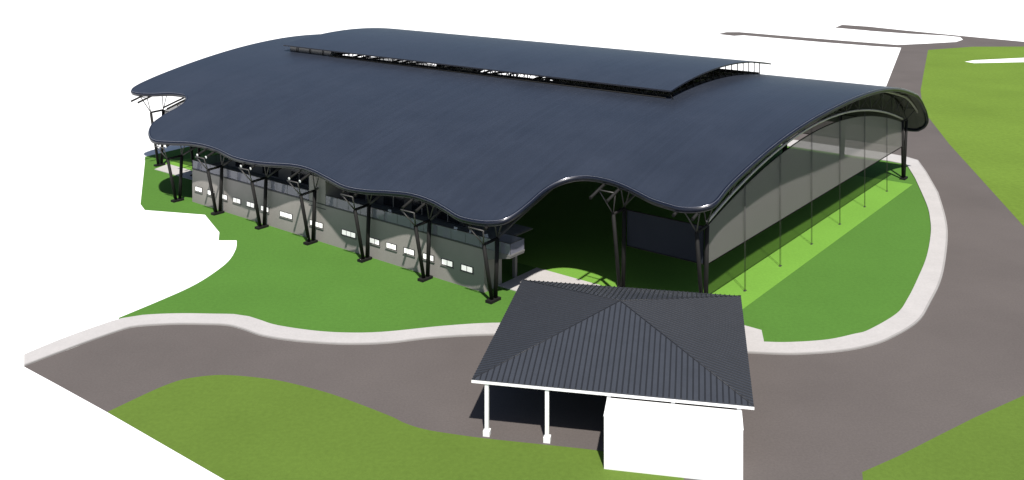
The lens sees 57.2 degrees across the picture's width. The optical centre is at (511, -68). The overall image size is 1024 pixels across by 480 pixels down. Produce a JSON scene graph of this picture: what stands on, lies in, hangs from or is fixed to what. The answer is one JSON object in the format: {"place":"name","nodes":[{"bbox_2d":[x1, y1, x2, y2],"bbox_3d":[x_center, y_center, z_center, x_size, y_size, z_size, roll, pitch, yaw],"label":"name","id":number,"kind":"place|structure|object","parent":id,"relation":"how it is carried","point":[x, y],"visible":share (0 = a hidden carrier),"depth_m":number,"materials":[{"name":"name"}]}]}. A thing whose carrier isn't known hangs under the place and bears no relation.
{"place":"outdoors","nodes":[
{"label":"outdoors","id":0,"kind":"place"},
{"bbox_2d":[155,164,191,179],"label":"side path","id":1,"kind":"structure","parent":0,"point":[187,173],"depth_m":157.05,"materials":[{"name":"concrete"}]},
{"bbox_2d":[108,375,683,479],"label":"verge lawn","id":2,"kind":"structure","parent":0,"point":[229,427],"depth_m":73.53,"materials":[{"name":"green plant"}]},
{"bbox_2d":[24,140,947,365],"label":"pavement","id":3,"kind":"structure","parent":0,"point":[910,313],"depth_m":94.38,"materials":[{"name":"concrete"}]},
{"bbox_2d":[0,0,1023,479],"bbox_3d":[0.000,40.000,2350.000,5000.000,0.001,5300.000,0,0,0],"label":"ground","id":4,"kind":"structure","parent":0,"point":[86,240],"depth_m":236.96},
{"bbox_2d":[24,48,1023,479],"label":"road","id":5,"kind":"structure","parent":0,"point":[952,358],"depth_m":85.22,"materials":[{"name":"grey asphalt"}]},
{"bbox_2d":[471,279,753,443],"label":"open shelter","id":6,"kind":"object","parent":5,"relation":"on","point":[673,347],"visible":0.98,"depth_m":78.04,"materials":[{"name":"grey metal"}]},
{"bbox_2d":[604,398,743,479],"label":"white outbuilding","id":7,"kind":"structure","parent":5,"relation":"on","point":[681,441],"depth_m":69.15,"materials":[{"name":"paint"}]},
{"bbox_2d":[119,145,930,341],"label":"lawn","id":8,"kind":"structure","parent":0,"point":[862,276],"depth_m":106.19,"materials":[{"name":"green plant"}]},
{"bbox_2d":[192,154,532,292],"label":"office block","id":9,"kind":"structure","parent":8,"relation":"on","point":[456,256],"depth_m":117.42,"materials":[{"name":"grey concrete"}]},
{"bbox_2d":[165,153,912,308],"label":"pitch","id":10,"kind":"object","parent":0,"point":[570,234],"visible":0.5,"depth_m":121.67,"materials":[{"name":"green plant"}]},
{"bbox_2d":[131,28,928,303],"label":"sports hall","id":11,"kind":"structure","parent":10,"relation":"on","point":[456,133],"depth_m":124.53,"materials":[{"name":"metal"}]},
{"bbox_2d":[498,268,763,341],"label":"apron","id":12,"kind":"object","parent":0,"point":[751,333],"visible":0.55,"depth_m":107.47,"materials":[{"name":"concrete"}]},
{"bbox_2d":[720,25,1023,49],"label":"road","id":13,"kind":"structure","parent":0,"point":[966,41],"depth_m":343.02,"materials":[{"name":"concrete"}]},
{"bbox_2d":[862,396,1023,479],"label":"corner lawn","id":14,"kind":"structure","parent":0,"point":[988,445],"depth_m":71.84,"materials":[{"name":"green plant"}]},
{"bbox_2d":[921,47,1023,225],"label":"lawn","id":15,"kind":"structure","parent":0,"point":[975,111],"depth_m":210.33,"materials":[{"name":"green plant"}]},
{"bbox_2d":[966,58,1023,62],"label":"ground patch","id":16,"kind":"object","parent":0,"point":[1000,60],"visible":1,"depth_m":292.20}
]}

